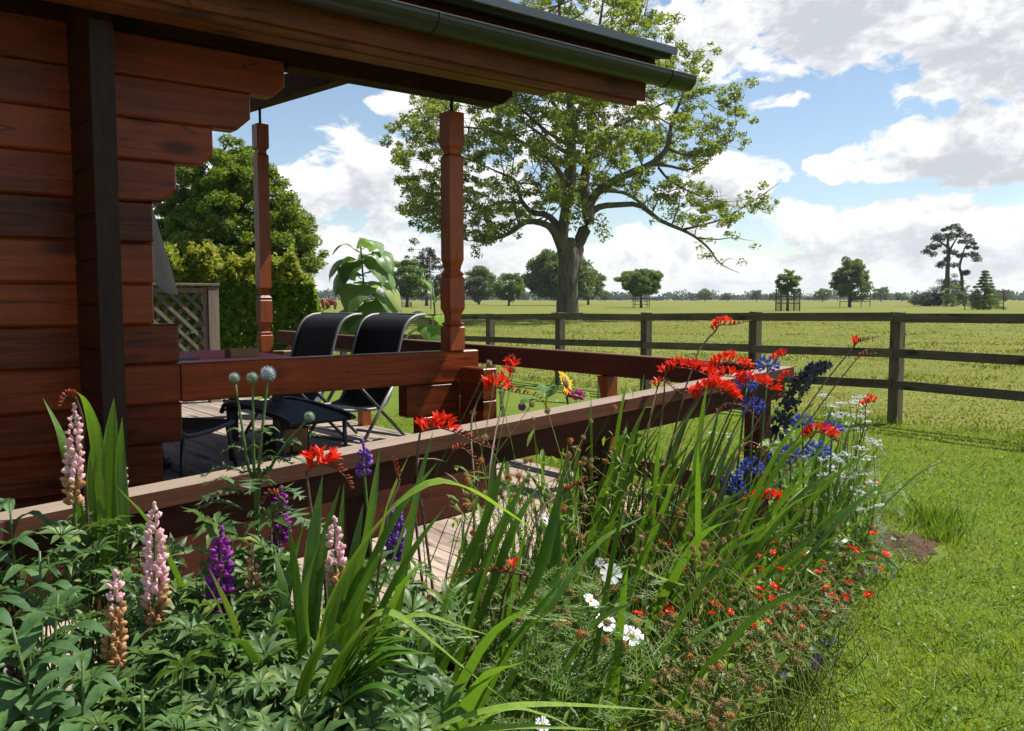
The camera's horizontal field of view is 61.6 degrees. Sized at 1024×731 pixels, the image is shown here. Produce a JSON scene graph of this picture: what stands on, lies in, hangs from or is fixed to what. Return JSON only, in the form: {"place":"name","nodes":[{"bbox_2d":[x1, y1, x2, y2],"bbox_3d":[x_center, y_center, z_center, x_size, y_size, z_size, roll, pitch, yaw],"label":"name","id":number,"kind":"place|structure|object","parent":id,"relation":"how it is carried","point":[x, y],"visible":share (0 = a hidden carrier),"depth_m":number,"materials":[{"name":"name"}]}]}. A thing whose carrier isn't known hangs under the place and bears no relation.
{"place":"outdoors","nodes":[
{"label":"outdoors","id":0,"kind":"place"},
{"bbox_2d":[153,0,1023,298],"label":"sky","id":1,"kind":"structure","parent":0,"point":[883,126],"materials":[{"name":"white"}]},
{"bbox_2d":[177,299,1023,439],"bbox_3d":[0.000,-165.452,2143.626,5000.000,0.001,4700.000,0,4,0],"label":"pasture","id":2,"kind":"structure","parent":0,"point":[517,306],"depth_m":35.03,"materials":[{"name":"green plant"}]},
{"bbox_2d":[153,133,329,333],"bbox_3d":[-11.571,-4.997,33.765,8.589,7.972,5.863,0,4,0],"label":"dense tree","id":3,"kind":"object","parent":2,"relation":"on","point":[217,198],"visible":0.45,"depth_m":32.48,"materials":[{"name":"green plant"}]},
{"bbox_2d":[321,299,336,309],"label":"cow","id":4,"kind":"object","parent":2,"relation":"on","point":[331,301],"visible":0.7,"depth_m":111.39},
{"bbox_2d":[387,258,433,306],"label":"tree","id":5,"kind":"object","parent":2,"relation":"on","point":[410,283],"visible":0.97,"depth_m":147.63,"materials":[{"name":"green plant"}]},
{"bbox_2d":[404,247,443,305],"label":"tree","id":6,"kind":"object","parent":2,"relation":"on","point":[424,262],"visible":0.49,"depth_m":173.60,"materials":[{"name":"green plant"}]},
{"bbox_2d":[464,265,496,304],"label":"tree","id":7,"kind":"object","parent":2,"relation":"on","point":[478,288],"visible":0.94,"depth_m":217.09,"materials":[{"name":"green plant"}]},
{"bbox_2d":[490,273,526,305],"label":"tree","id":8,"kind":"object","parent":2,"relation":"on","point":[503,292],"visible":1,"depth_m":178.17,"materials":[{"name":"green plant"}]},
{"bbox_2d":[520,248,601,300],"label":"tree","id":9,"kind":"object","parent":2,"relation":"on","point":[540,280],"visible":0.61,"depth_m":186.09,"materials":[{"name":"green plant"}]},
{"bbox_2d":[379,0,779,320],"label":"tree","id":10,"kind":"object","parent":2,"relation":"on","point":[564,193],"visible":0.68,"depth_m":57.99,"materials":[{"name":"green plant"}]},
{"bbox_2d":[578,268,606,304],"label":"tree","id":11,"kind":"object","parent":2,"relation":"on","point":[599,287],"visible":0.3,"depth_m":208.53,"materials":[{"name":"green plant"}]},
{"bbox_2d":[599,290,611,301],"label":"tree","id":12,"kind":"object","parent":2,"relation":"on","point":[607,296],"visible":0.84,"depth_m":417.65,"materials":[{"name":"green plant"}]},
{"bbox_2d":[201,311,1023,424],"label":"post and rail fence","id":13,"kind":"object","parent":2,"relation":"on","point":[896,352],"visible":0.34,"depth_m":10.81,"materials":[{"name":"brown wood"}]},
{"bbox_2d":[613,268,663,307],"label":"tree","id":14,"kind":"object","parent":2,"relation":"on","point":[638,283],"visible":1,"depth_m":139.71,"materials":[{"name":"green plant"}]},
{"bbox_2d":[296,289,1023,300],"bbox_3d":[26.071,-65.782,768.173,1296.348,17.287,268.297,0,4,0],"label":"woodland","id":15,"kind":"object","parent":2,"relation":"on","point":[674,296],"visible":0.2,"depth_m":727.31,"materials":[{"name":"green plant"}]},
{"bbox_2d":[696,288,713,301],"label":"tree","id":16,"kind":"object","parent":2,"relation":"on","point":[705,295],"visible":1,"depth_m":426.92,"materials":[{"name":"green plant"}]},
{"bbox_2d":[721,293,733,300],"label":"tree","id":17,"kind":"object","parent":2,"relation":"on","point":[724,297],"visible":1,"depth_m":447.54,"materials":[{"name":"green plant"}]},
{"bbox_2d":[749,290,762,301],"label":"tree","id":18,"kind":"object","parent":2,"relation":"on","point":[756,295],"visible":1,"depth_m":437.37,"materials":[{"name":"green plant"}]},
{"bbox_2d":[774,269,801,310],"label":"tree","id":19,"kind":"object","parent":2,"relation":"on","point":[790,279],"visible":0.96,"depth_m":102.91,"materials":[{"name":"green plant"}]},
{"bbox_2d":[775,289,800,310],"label":"tree guard","id":20,"kind":"object","parent":2,"relation":"on","point":[794,296],"visible":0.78,"depth_m":103.02,"materials":[{"name":"wood"}]},
{"bbox_2d":[813,288,831,301],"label":"tree","id":21,"kind":"object","parent":2,"relation":"on","point":[820,293],"visible":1,"depth_m":377.08,"materials":[{"name":"green plant"}]},
{"bbox_2d":[828,256,873,306],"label":"tree","id":22,"kind":"object","parent":2,"relation":"on","point":[855,271],"visible":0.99,"depth_m":148.06,"materials":[{"name":"green plant"}]},
{"bbox_2d":[839,291,870,306],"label":"tree guard","id":23,"kind":"object","parent":2,"relation":"on","point":[848,296],"visible":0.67,"depth_m":147.70,"materials":[{"name":"brown wood"}]},
{"bbox_2d":[871,286,890,301],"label":"tree","id":24,"kind":"object","parent":2,"relation":"on","point":[882,293],"visible":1,"depth_m":387.23,"materials":[{"name":"green plant"}]},
{"bbox_2d":[894,292,910,301],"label":"tree","id":25,"kind":"object","parent":2,"relation":"on","point":[901,296],"visible":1,"depth_m":397.47,"materials":[{"name":"green plant"}]},
{"bbox_2d":[907,290,942,305],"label":"field shrub","id":26,"kind":"object","parent":2,"relation":"on","point":[924,301],"visible":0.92,"depth_m":172.85,"materials":[{"name":"green plant"}]},
{"bbox_2d":[929,273,967,305],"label":"field shrub","id":27,"kind":"object","parent":2,"relation":"on","point":[942,287],"visible":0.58,"depth_m":171.00,"materials":[{"name":"green plant"}]},
{"bbox_2d":[920,223,982,302],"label":"pine tree","id":28,"kind":"object","parent":2,"relation":"on","point":[949,251],"visible":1,"depth_m":168.63,"materials":[{"name":"green plant"}]},
{"bbox_2d":[941,283,964,306],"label":"field shrub","id":29,"kind":"object","parent":2,"relation":"on","point":[947,300],"visible":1,"depth_m":157.21,"materials":[{"name":"green plant"}]},
{"bbox_2d":[964,290,1004,309],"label":"tree guard","id":30,"kind":"object","parent":2,"relation":"on","point":[978,291],"visible":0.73,"depth_m":113.02,"materials":[{"name":"brown wood"}]},
{"bbox_2d":[965,270,1006,309],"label":"conifer","id":31,"kind":"object","parent":2,"relation":"on","point":[983,284],"visible":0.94,"depth_m":114.00,"materials":[{"name":"green plant"}]},
{"bbox_2d":[995,290,1016,300],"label":"tree","id":32,"kind":"object","parent":2,"relation":"on","point":[1006,293],"visible":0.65,"depth_m":416.93,"materials":[{"name":"green plant"}]},
{"bbox_2d":[223,349,1023,730],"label":"lawn","id":33,"kind":"structure","parent":0,"point":[511,405],"depth_m":4.45,"materials":[{"name":"green plant"}]},
{"bbox_2d":[152,283,221,402],"bbox_3d":[-3.482,0.069,7.846,1.640,1.645,0.120,-4,6,-38],"label":"trellis panel","id":34,"kind":"object","parent":33,"relation":"on","point":[208,335],"visible":0.15,"depth_m":8.18,"materials":[{"name":"grey wood"}]},
{"bbox_2d":[153,239,334,351],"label":"beech hedge","id":35,"kind":"object","parent":33,"relation":"on","point":[234,274],"visible":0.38,"depth_m":13.52,"materials":[{"name":"green plant"}]},
{"bbox_2d":[329,237,401,334],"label":"sunflower plant","id":36,"kind":"object","parent":33,"relation":"on","point":[379,265],"visible":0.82,"depth_m":7.32,"materials":[{"name":"green plant"}]},
{"bbox_2d":[0,0,765,511],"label":"log cabin","id":37,"kind":"object","parent":33,"relation":"on","point":[114,114],"visible":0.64,"depth_m":4.02,"materials":[{"name":"brown wood"}]},
{"bbox_2d":[152,211,177,467],"bbox_3d":[-2.230,-0.442,5.011,0.522,2.100,0.522,2,5,22],"label":"closed parasol","id":38,"kind":"object","parent":37,"relation":"on","point":[164,280],"visible":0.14,"depth_m":4.97,"materials":[{"name":"beige fabric"}]},
{"bbox_2d":[162,417,237,477],"bbox_3d":[-1.867,0.270,4.625,0.502,0.730,0.624,1,5,14],"label":"garden chair","id":39,"kind":"object","parent":37,"relation":"on","point":[193,427],"visible":0.3,"depth_m":4.71,"materials":[{"name":"black fabric"}]},
{"bbox_2d":[179,350,290,455],"bbox_3d":[-2.056,0.255,5.460,1.000,0.640,0.880,-4,6,-38],"label":"garden table","id":40,"kind":"object","parent":37,"relation":"on","point":[208,355],"visible":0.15,"depth_m":5.43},
{"bbox_2d":[179,356,199,359],"bbox_3d":[-1.990,-0.043,5.065,0.240,0.012,0.180,-4,6,-39],"label":"table mat","id":41,"kind":"object","parent":40,"relation":"on","point":[186,357],"visible":0.47,"depth_m":5.04,"materials":[{"name":"grey fabric"}]},
{"bbox_2d":[225,348,258,357],"bbox_3d":[-1.665,-0.080,5.297,0.180,0.050,0.100,-4,6,-38],"label":"wooden box","id":42,"kind":"object","parent":40,"relation":"on","point":[240,352],"visible":1,"depth_m":5.26,"materials":[{"name":"brown wood"}]},
{"bbox_2d":[262,423,308,453],"bbox_3d":[-1.485,0.478,5.621,0.230,0.170,0.228,-4,6,-38],"label":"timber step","id":43,"kind":"object","parent":37,"relation":"on","point":[301,435],"visible":0.59,"depth_m":5.56,"materials":[{"name":"brown wood"}]},
{"bbox_2d":[219,396,355,460],"bbox_3d":[-1.363,0.406,5.170,0.434,0.370,0.874,-4,6,-44],"label":"footstool","id":44,"kind":"object","parent":37,"relation":"on","point":[290,411],"visible":0.87,"depth_m":5.06,"materials":[{"name":"black fabric"}]},
{"bbox_2d":[222,312,361,435],"bbox_3d":[-1.566,0.069,6.186,0.602,0.890,0.883,4,6,39],"label":"recliner chair","id":45,"kind":"object","parent":37,"relation":"on","point":[316,334],"visible":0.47,"depth_m":6.30,"materials":[{"name":"black fabric"}]},
{"bbox_2d":[308,313,425,443],"bbox_3d":[-1.066,0.087,5.957,0.602,0.890,0.883,3,6,37],"label":"recliner chair","id":46,"kind":"object","parent":37,"relation":"on","point":[379,332],"visible":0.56,"depth_m":6.05,"materials":[{"name":"black fabric"}]},
{"bbox_2d":[0,365,793,693],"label":"timber ramp","id":47,"kind":"structure","parent":33,"relation":"on","point":[176,495],"depth_m":2.94,"materials":[{"name":"brown wood"}]},
{"bbox_2d":[405,276,444,340],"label":"sunflower plant","id":48,"kind":"object","parent":33,"relation":"on","point":[430,332],"visible":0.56,"depth_m":7.48,"materials":[{"name":"green plant"}]},
{"bbox_2d":[520,371,586,471],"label":"sunflower plant","id":49,"kind":"object","parent":33,"relation":"on","point":[553,389],"visible":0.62,"depth_m":5.77,"materials":[{"name":"yellow plant"}]},
{"bbox_2d":[518,387,589,410],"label":"petunia plant","id":50,"kind":"object","parent":33,"relation":"on","point":[579,392],"visible":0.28,"depth_m":5.79,"materials":[{"name":"pink plant"}]},
{"bbox_2d":[337,353,1023,730],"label":"long grass","id":51,"kind":"structure","parent":33,"relation":"on","point":[935,519],"depth_m":5.64,"materials":[{"name":"green plant"}]},
{"bbox_2d":[627,509,890,730],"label":"flower bed soil","id":52,"kind":"structure","parent":33,"relation":"on","point":[887,546],"depth_m":4.42,"materials":[{"name":"brown soil"}]},
{"bbox_2d":[0,497,78,644],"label":"leafy plant","id":53,"kind":"object","parent":52,"relation":"on","point":[7,504],"visible":0.49,"depth_m":1.88,"materials":[{"name":"green plant"}]},
{"bbox_2d":[0,594,91,729],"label":"leafy plant","id":54,"kind":"object","parent":52,"relation":"on","point":[10,693],"visible":0.55,"depth_m":1.42,"materials":[{"name":"green plant"}]},
{"bbox_2d":[0,540,91,715],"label":"lupin plant","id":55,"kind":"object","parent":52,"relation":"on","point":[14,613],"visible":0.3,"depth_m":1.83,"materials":[{"name":"green plant"}]},
{"bbox_2d":[0,536,98,729],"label":"leafy plant","id":56,"kind":"object","parent":52,"relation":"on","point":[35,572],"visible":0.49,"depth_m":1.66,"materials":[{"name":"green plant"}]},
{"bbox_2d":[0,607,109,730],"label":"leafy plant","id":57,"kind":"object","parent":52,"relation":"on","point":[23,646],"visible":0.88,"depth_m":1.36,"materials":[{"name":"green plant"}]},
{"bbox_2d":[0,582,112,727],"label":"leafy plant","id":58,"kind":"object","parent":52,"relation":"on","point":[15,712],"visible":0.58,"depth_m":1.46,"materials":[{"name":"green plant"}]},
{"bbox_2d":[0,611,123,730],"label":"lupin plant","id":59,"kind":"object","parent":52,"relation":"on","point":[19,723],"visible":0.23,"depth_m":1.47,"materials":[{"name":"green plant"}]},
{"bbox_2d":[23,648,126,730],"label":"leafy plant","id":60,"kind":"object","parent":52,"relation":"on","point":[81,659],"visible":0.91,"depth_m":1.32,"materials":[{"name":"green plant"}]},
{"bbox_2d":[19,403,147,727],"bbox_3d":[-0.975,0.688,1.962,0.424,1.224,0.240,3,5,35],"label":"lupin plant","id":61,"kind":"object","parent":52,"relation":"on","point":[71,491],"visible":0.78,"depth_m":1.89,"materials":[{"name":"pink plant"}]},
{"bbox_2d":[43,388,129,661],"bbox_3d":[-0.885,0.672,1.968,0.393,1.259,0.238,2,5,23],"label":"crocosmia","id":62,"kind":"object","parent":52,"relation":"on","point":[104,496],"visible":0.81,"depth_m":1.94,"materials":[{"name":"green plant"}]},
{"bbox_2d":[121,685,144,730],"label":"leafy plant","id":63,"kind":"object","parent":52,"relation":"on","point":[141,707],"visible":1,"depth_m":1.29,"materials":[{"name":"green plant"}]},
{"bbox_2d":[66,569,222,730],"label":"lupin plant","id":64,"kind":"object","parent":52,"relation":"on","point":[114,665],"visible":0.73,"depth_m":1.54,"materials":[{"name":"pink plant"}]},
{"bbox_2d":[89,501,234,729],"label":"lupin plant","id":65,"kind":"object","parent":52,"relation":"on","point":[164,588],"visible":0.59,"depth_m":1.70,"materials":[{"name":"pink plant"}]},
{"bbox_2d":[123,468,204,690],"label":"lupin plant","id":66,"kind":"object","parent":52,"relation":"on","point":[176,557],"visible":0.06,"depth_m":1.98,"materials":[{"name":"green plant"}]},
{"bbox_2d":[58,612,274,730],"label":"lupin plant","id":67,"kind":"object","parent":52,"relation":"on","point":[197,707],"visible":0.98,"depth_m":1.45,"materials":[{"name":"green plant"}]},
{"bbox_2d":[173,511,302,704],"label":"lupin plant","id":68,"kind":"object","parent":52,"relation":"on","point":[257,595],"visible":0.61,"depth_m":1.74,"materials":[{"name":"plant"}]},
{"bbox_2d":[188,366,324,541],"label":"globe thistle","id":69,"kind":"object","parent":52,"relation":"on","point":[255,482],"visible":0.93,"depth_m":1.96,"materials":[{"name":"leaves"},{"name":"blue petal"}]},
{"bbox_2d":[230,485,293,608],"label":"lupin plant","id":70,"kind":"object","parent":52,"relation":"on","point":[283,521],"visible":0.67,"depth_m":1.96,"materials":[{"name":"green plant"}]},
{"bbox_2d":[217,608,476,730],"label":"lupin plant","id":71,"kind":"object","parent":52,"relation":"on","point":[268,682],"visible":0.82,"depth_m":1.45,"materials":[{"name":"green plant"}]},
{"bbox_2d":[267,515,461,700],"bbox_3d":[-0.276,0.805,1.831,0.500,1.011,0.396,2,5,23],"label":"lupin plant","id":72,"kind":"object","parent":52,"relation":"on","point":[332,577],"visible":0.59,"depth_m":1.75,"materials":[{"name":"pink plant"}]},
{"bbox_2d":[118,433,678,730],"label":"crocosmia","id":73,"kind":"object","parent":52,"relation":"on","point":[342,624],"visible":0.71,"depth_m":1.66,"materials":[{"name":"green plant"}]},
{"bbox_2d":[355,439,473,681],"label":"lupin plant","id":74,"kind":"object","parent":52,"relation":"on","point":[421,602],"visible":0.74,"depth_m":2.02,"materials":[{"name":"plant"}]},
{"bbox_2d":[392,577,656,730],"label":"cosmos plant","id":75,"kind":"object","parent":52,"relation":"on","point":[568,687],"visible":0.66,"depth_m":1.87,"materials":[{"name":"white plant"}]},
{"bbox_2d":[401,492,677,700],"bbox_3d":[-0.017,0.817,2.402,0.695,0.900,0.907,-3,5,-32],"label":"cosmos plant","id":76,"kind":"object","parent":52,"relation":"on","point":[543,515],"visible":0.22,"depth_m":2.33,"materials":[{"name":"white plant"}]},
{"bbox_2d":[464,437,631,730],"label":"geum plant","id":77,"kind":"object","parent":52,"relation":"on","point":[584,507],"visible":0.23,"depth_m":2.81,"materials":[{"name":"green plant"}]},
{"bbox_2d":[408,360,719,730],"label":"geum plant","id":78,"kind":"object","parent":52,"relation":"on","point":[627,697],"visible":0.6,"depth_m":2.30,"materials":[{"name":"green plant"}]},
{"bbox_2d":[451,545,685,730],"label":"cosmos plant","id":79,"kind":"object","parent":52,"relation":"on","point":[587,597],"visible":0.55,"depth_m":2.16,"materials":[{"name":"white plant"}]},
{"bbox_2d":[573,403,626,673],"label":"geum plant","id":80,"kind":"object","parent":52,"relation":"on","point":[614,407],"visible":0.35,"depth_m":2.98,"materials":[{"name":"green plant"}]},
{"bbox_2d":[395,354,824,730],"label":"crocosmia","id":81,"kind":"object","parent":52,"relation":"on","point":[550,551],"visible":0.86,"depth_m":2.16,"materials":[{"name":"green plant"}]},
{"bbox_2d":[409,481,890,730],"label":"ground cover","id":82,"kind":"object","parent":52,"relation":"on","point":[883,498],"visible":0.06,"depth_m":4.21,"materials":[{"name":"green plant"}]},
{"bbox_2d":[610,385,735,695],"bbox_3d":[0.562,0.635,3.233,0.618,1.122,0.952,2,5,23],"label":"geum plant","id":83,"kind":"object","parent":52,"relation":"on","point":[636,485],"visible":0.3,"depth_m":3.04,"materials":[{"name":"green plant"}]},
{"bbox_2d":[461,315,916,712],"bbox_3d":[0.599,0.508,3.160,2.095,1.382,1.166,-3,6,-38],"label":"crocosmia","id":84,"kind":"object","parent":52,"relation":"on","point":[695,488],"visible":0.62,"depth_m":3.05,"materials":[{"name":"green plant"}]},
{"bbox_2d":[582,463,825,730],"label":"geum plant","id":85,"kind":"object","parent":52,"relation":"on","point":[697,703],"visible":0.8,"depth_m":2.42,"materials":[{"name":"green plant"}]},
{"bbox_2d":[660,491,813,717],"bbox_3d":[0.772,0.828,3.193,0.645,0.777,0.793,0,4,0],"label":"geum plant","id":86,"kind":"object","parent":52,"relation":"on","point":[754,576],"visible":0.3,"depth_m":3.09,"materials":[{"name":"green plant"}]},
{"bbox_2d":[710,355,792,629],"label":"agapanthus","id":87,"kind":"object","parent":52,"relation":"on","point":[753,384],"visible":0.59,"depth_m":3.52,"materials":[{"name":"blue plant"}]},
{"bbox_2d":[663,503,854,730],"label":"geum plant","id":88,"kind":"object","parent":52,"relation":"on","point":[804,663],"visible":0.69,"depth_m":2.77,"materials":[{"name":"green plant"}]},
{"bbox_2d":[633,474,884,657],"bbox_3d":[0.897,0.800,3.904,0.760,0.711,1.396,-3,6,-38],"label":"geum plant","id":89,"kind":"object","parent":52,"relation":"on","point":[846,577],"visible":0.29,"depth_m":3.62,"materials":[{"name":"green plant"}]},
{"bbox_2d":[654,422,886,566],"bbox_3d":[1.579,0.648,5.436,1.574,0.774,1.681,1,5,12],"label":"geum plant","id":90,"kind":"object","parent":52,"relation":"on","point":[770,501],"visible":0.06,"depth_m":4.99,"materials":[{"name":"red plant"}]},
{"bbox_2d":[686,456,859,652],"bbox_3d":[0.910,0.784,3.343,0.876,0.824,0.605,0,4,0],"label":"agapanthus","id":91,"kind":"object","parent":52,"relation":"on","point":[732,490],"visible":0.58,"depth_m":3.41,"materials":[{"name":"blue plant"}]},
{"bbox_2d":[726,358,833,557],"bbox_3d":[1.235,0.558,3.947,0.524,1.174,0.429,0,4,0],"label":"delphinium","id":92,"kind":"object","parent":52,"relation":"on","point":[809,372],"visible":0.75,"depth_m":3.96,"materials":[{"name":"blue plant"}]},
{"bbox_2d":[708,425,888,577],"bbox_3d":[1.539,0.684,4.649,0.922,0.816,0.915,0,4,0],"label":"yarrow","id":93,"kind":"object","parent":52,"relation":"on","point":[785,480],"visible":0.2,"depth_m":4.57,"materials":[{"name":"plant"}]},
{"bbox_2d":[709,393,946,588],"bbox_3d":[1.542,0.626,4.423,0.904,0.972,0.876,-2,5,-24],"label":"crocosmia","id":94,"kind":"object","parent":52,"relation":"on","point":[821,513],"visible":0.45,"depth_m":4.33,"materials":[{"name":"green plant"}]},
{"bbox_2d":[748,539,908,699],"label":"geum plant","id":95,"kind":"object","parent":52,"relation":"on","point":[827,627],"visible":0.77,"depth_m":3.26,"materials":[{"name":"green plant"}]},
{"bbox_2d":[765,413,905,622],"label":"agapanthus","id":96,"kind":"object","parent":52,"relation":"on","point":[831,553],"visible":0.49,"depth_m":3.78,"materials":[{"name":"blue plant"}]},
{"bbox_2d":[770,474,928,620],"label":"geum plant","id":97,"kind":"object","parent":52,"relation":"on","point":[856,550],"visible":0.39,"depth_m":4.09,"materials":[{"name":"green plant"}]},
{"bbox_2d":[773,394,939,541],"bbox_3d":[1.916,0.595,4.957,0.900,0.946,0.817,-3,5,-34],"label":"yarrow","id":98,"kind":"object","parent":52,"relation":"on","point":[838,415],"visible":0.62,"depth_m":4.81,"materials":[{"name":"white plant"}]},
{"bbox_2d":[776,395,950,596],"bbox_3d":[1.717,0.618,4.362,0.888,0.992,0.882,-2,5,-22],"label":"yarrow","id":99,"kind":"object","parent":52,"relation":"on","point":[821,460],"visible":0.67,"depth_m":4.22,"materials":[{"name":"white plant"}]},
{"bbox_2d":[866,551,912,577],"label":"viola plant","id":100,"kind":"object","parent":52,"relation":"on","point":[885,564],"visible":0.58,"depth_m":4.62,"materials":[{"name":"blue plant"}]},
{"bbox_2d":[878,527,905,549],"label":"viola plant","id":101,"kind":"object","parent":52,"relation":"on","point":[891,540],"visible":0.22,"depth_m":5.00,"materials":[{"name":"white plant"}]},
{"bbox_2d":[528,437,1023,730],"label":"lawn clover","id":102,"kind":"object","parent":33,"relation":"on","point":[948,682],"visible":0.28,"depth_m":3.91,"materials":[{"name":"green plant"}]},
{"bbox_2d":[782,639,843,697],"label":"viola plant","id":103,"kind":"object","parent":33,"relation":"on","point":[827,655],"visible":0.47,"depth_m":3.27,"materials":[{"name":"green plant"}]},
{"bbox_2d":[796,627,866,659],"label":"viola plant","id":104,"kind":"object","parent":33,"relation":"on","point":[831,642],"visible":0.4,"depth_m":3.50,"materials":[{"name":"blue plant"}]},
{"bbox_2d":[881,530,939,565],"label":"bare soil","id":105,"kind":"structure","parent":33,"relation":"on","point":[917,542],"depth_m":5.12,"materials":[{"name":"brown soil"}]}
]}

